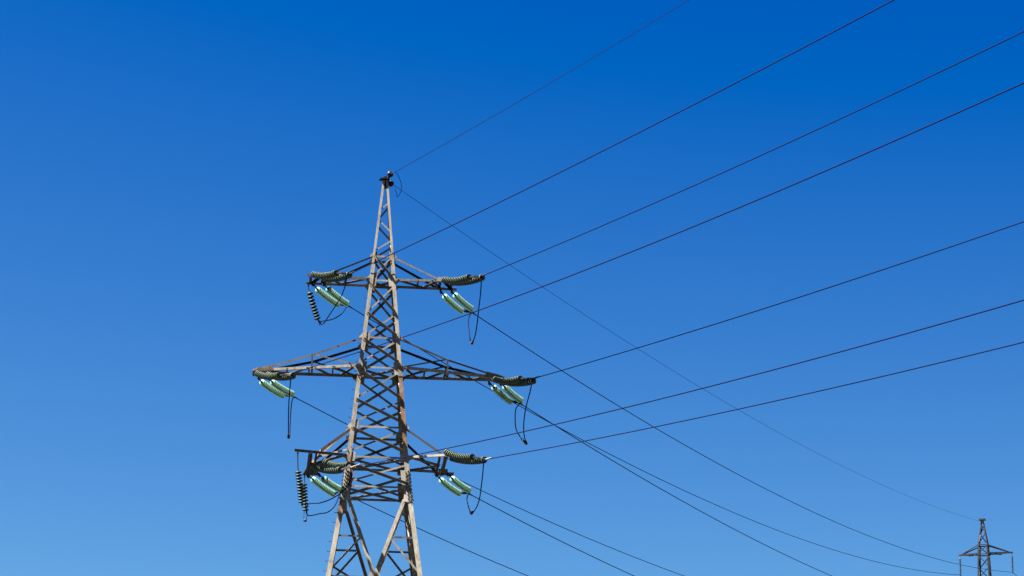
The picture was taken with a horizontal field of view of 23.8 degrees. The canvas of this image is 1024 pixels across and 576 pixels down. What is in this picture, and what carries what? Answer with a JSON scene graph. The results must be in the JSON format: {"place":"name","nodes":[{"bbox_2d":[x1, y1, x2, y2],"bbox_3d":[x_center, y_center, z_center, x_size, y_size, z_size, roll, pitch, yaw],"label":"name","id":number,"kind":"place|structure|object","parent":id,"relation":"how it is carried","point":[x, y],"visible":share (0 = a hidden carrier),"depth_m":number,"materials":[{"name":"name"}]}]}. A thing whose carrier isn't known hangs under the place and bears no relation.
{"place":"outdoors","nodes":[
{"label":"outdoors","id":0,"kind":"place"},
{"bbox_2d":[0,0,1023,575],"label":"sky","id":1,"kind":"structure","parent":0,"point":[174,174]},
{"bbox_3d":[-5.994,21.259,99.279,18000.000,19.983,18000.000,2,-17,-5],"label":"ground","id":2,"kind":"structure","parent":0,"visible":0},
{"bbox_2d":[252,176,504,575],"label":"lattice pylon","id":3,"kind":"object","parent":2,"relation":"on","point":[403,470],"visible":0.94,"depth_m":104.10,"materials":[{"name":"grey metal"}]},
{"bbox_2d":[254,370,295,380],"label":"double insulator","id":4,"kind":"object","parent":3,"relation":"attached to","point":[279,376],"visible":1,"depth_m":101.77,"materials":[{"name":"glass"}]},
{"bbox_2d":[287,380,293,438],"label":"jumper cable","id":5,"kind":"object","parent":4,"relation":"hanging from","point":[288,434],"visible":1,"depth_m":103.06,"materials":[{"name":"metal"}]},
{"bbox_2d":[294,82,1023,372],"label":"power line","id":6,"kind":"object","parent":4,"relation":"attached to","point":[690,227],"visible":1,"depth_m":75.97,"materials":[{"name":"black metal"}]},
{"bbox_2d":[259,378,297,398],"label":"double insulator","id":7,"kind":"object","parent":3,"relation":"attached to","point":[276,388],"visible":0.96,"depth_m":105.33,"materials":[{"name":"glass"}]},
{"bbox_2d":[298,399,683,575],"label":"power line","id":8,"kind":"object","parent":7,"relation":"attached to","point":[507,502],"visible":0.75,"depth_m":133.83,"materials":[{"name":"black metal"}]},
{"bbox_2d":[295,452,304,505],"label":"jumper support insulator","id":9,"kind":"object","parent":3,"relation":"hanging from","point":[298,475],"visible":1,"depth_m":101.11,"materials":[{"name":"ceramic"}]},
{"bbox_2d":[301,475,308,521],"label":"jumper support insulator","id":10,"kind":"object","parent":3,"relation":"hanging from","point":[305,503],"visible":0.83,"depth_m":105.53,"materials":[{"name":"ceramic"}]},
{"bbox_2d":[307,283,320,323],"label":"jumper support insulator","id":11,"kind":"object","parent":3,"relation":"hanging from","point":[313,307],"visible":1,"depth_m":105.64,"materials":[{"name":"ceramic"}]},
{"bbox_2d":[318,275,346,324],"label":"jumper cable","id":12,"kind":"object","parent":11,"relation":"hanging from","point":[335,306],"visible":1,"depth_m":103.85,"materials":[{"name":"black metal"}]},
{"bbox_2d":[308,474,341,496],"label":"double insulator","id":13,"kind":"object","parent":3,"relation":"attached to","point":[315,481],"visible":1,"depth_m":106.54,"materials":[{"name":"glass"}]},
{"bbox_2d":[350,496,527,575],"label":"power line","id":14,"kind":"object","parent":13,"relation":"attached to","point":[443,539],"visible":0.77,"depth_m":119.14,"materials":[{"name":"black metal"}]},
{"bbox_2d":[312,283,352,308],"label":"double insulator","id":15,"kind":"object","parent":3,"relation":"attached to","point":[334,298],"visible":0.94,"depth_m":106.67,"materials":[{"name":"glass"}]},
{"bbox_2d":[353,308,957,574],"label":"power line","id":16,"kind":"object","parent":15,"relation":"attached to","point":[648,473],"visible":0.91,"depth_m":148.51,"materials":[{"name":"black metal"}]},
{"bbox_2d":[311,270,353,281],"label":"double insulator","id":17,"kind":"object","parent":3,"relation":"attached to","point":[333,276],"visible":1,"depth_m":102.94,"materials":[{"name":"glass"}]},
{"bbox_2d":[353,0,893,272],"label":"power line","id":18,"kind":"object","parent":17,"relation":"attached to","point":[640,131],"visible":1,"depth_m":83.22,"materials":[{"name":"black metal"}]},
{"bbox_2d":[310,459,360,473],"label":"double insulator","id":19,"kind":"object","parent":3,"relation":"attached to","point":[333,467],"visible":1,"depth_m":101.04,"materials":[{"name":"glass"}]},
{"bbox_2d":[306,468,351,515],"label":"jumper cable","id":20,"kind":"object","parent":19,"relation":"hanging from","point":[329,499],"visible":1,"depth_m":102.26,"materials":[{"name":"black metal"}]},
{"bbox_2d":[355,299,1023,466],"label":"power line","id":21,"kind":"object","parent":19,"relation":"attached to","point":[713,385],"visible":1,"depth_m":77.49,"materials":[{"name":"black metal"}]},
{"bbox_2d":[387,171,393,177],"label":"peak insulator","id":22,"kind":"object","parent":3,"relation":"attached to","point":[389,173],"visible":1,"depth_m":106.98,"materials":[{"name":"ceramic"}]},
{"bbox_2d":[394,0,687,172],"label":"earth wire","id":23,"kind":"object","parent":22,"relation":"attached to","point":[549,83],"visible":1,"depth_m":95.28,"materials":[{"name":"black metal"}]},
{"bbox_2d":[436,473,472,495],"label":"double insulator","id":24,"kind":"object","parent":3,"relation":"attached to","point":[455,481],"visible":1,"depth_m":106.07,"materials":[{"name":"glass"}]},
{"bbox_2d":[466,460,483,514],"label":"jumper cable","id":25,"kind":"object","parent":24,"relation":"hanging from","point":[471,512],"visible":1,"depth_m":101.79,"materials":[{"name":"metal"}]},
{"bbox_2d":[473,496,633,575],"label":"power line","id":26,"kind":"object","parent":24,"relation":"attached to","point":[549,535],"visible":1,"depth_m":116.58,"materials":[{"name":"black metal"}]},
{"bbox_2d":[441,291,476,315],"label":"double insulator","id":27,"kind":"object","parent":3,"relation":"attached to","point":[460,300],"visible":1,"depth_m":107.52,"materials":[{"name":"glass"}]},
{"bbox_2d":[478,316,1005,571],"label":"power line","id":28,"kind":"object","parent":27,"relation":"attached to","point":[701,454],"visible":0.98,"depth_m":139.30,"materials":[{"name":"black metal"}]},
{"bbox_2d":[441,273,486,285],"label":"double insulator","id":29,"kind":"object","parent":3,"relation":"attached to","point":[467,279],"visible":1,"depth_m":103.35,"materials":[{"name":"glass"}]},
{"bbox_2d":[468,276,481,344],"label":"jumper cable","id":30,"kind":"object","parent":29,"relation":"hanging from","point":[471,342],"visible":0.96,"depth_m":104.21,"materials":[{"name":"metal"}]},
{"bbox_2d":[485,31,1023,274],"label":"power line","id":31,"kind":"object","parent":29,"relation":"attached to","point":[771,150],"visible":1,"depth_m":85.02,"materials":[{"name":"black metal"}]},
{"bbox_2d":[443,449,491,464],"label":"double insulator","id":32,"kind":"object","parent":3,"relation":"attached to","point":[455,457],"visible":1,"depth_m":100.55,"materials":[{"name":"glass"}]},
{"bbox_2d":[490,342,1023,458],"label":"power line","id":33,"kind":"object","parent":32,"relation":"attached to","point":[769,402],"visible":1,"depth_m":82.97,"materials":[{"name":"black metal"}]},
{"bbox_2d":[489,382,523,405],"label":"double insulator","id":34,"kind":"object","parent":3,"relation":"attached to","point":[509,391],"visible":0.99,"depth_m":106.50,"materials":[{"name":"glass"}]},
{"bbox_2d":[524,406,830,575],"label":"power line","id":35,"kind":"object","parent":34,"relation":"attached to","point":[665,491],"visible":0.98,"depth_m":126.79,"materials":[{"name":"black metal"}]},
{"bbox_2d":[491,375,538,386],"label":"double insulator","id":36,"kind":"object","parent":3,"relation":"attached to","point":[519,381],"visible":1,"depth_m":102.78,"materials":[{"name":"glass"}]},
{"bbox_2d":[515,380,531,444],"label":"jumper cable","id":37,"kind":"object","parent":36,"relation":"hanging from","point":[524,441],"visible":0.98,"depth_m":103.77,"materials":[{"name":"metal"}]},
{"bbox_2d":[537,221,1023,377],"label":"power line","id":38,"kind":"object","parent":36,"relation":"attached to","point":[791,299],"visible":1,"depth_m":86.79,"materials":[{"name":"black metal"}]},
{"bbox_2d":[959,518,1012,575],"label":"lattice pylon","id":39,"kind":"object","parent":2,"relation":"on","point":[987,546],"visible":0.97,"depth_m":244.70,"materials":[{"name":"metal"}]},
{"bbox_2d":[395,186,980,521],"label":"earth wire","id":40,"kind":"object","parent":39,"relation":"attached to","point":[648,355],"visible":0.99,"depth_m":139.39,"materials":[{"name":"black metal"}]}
]}

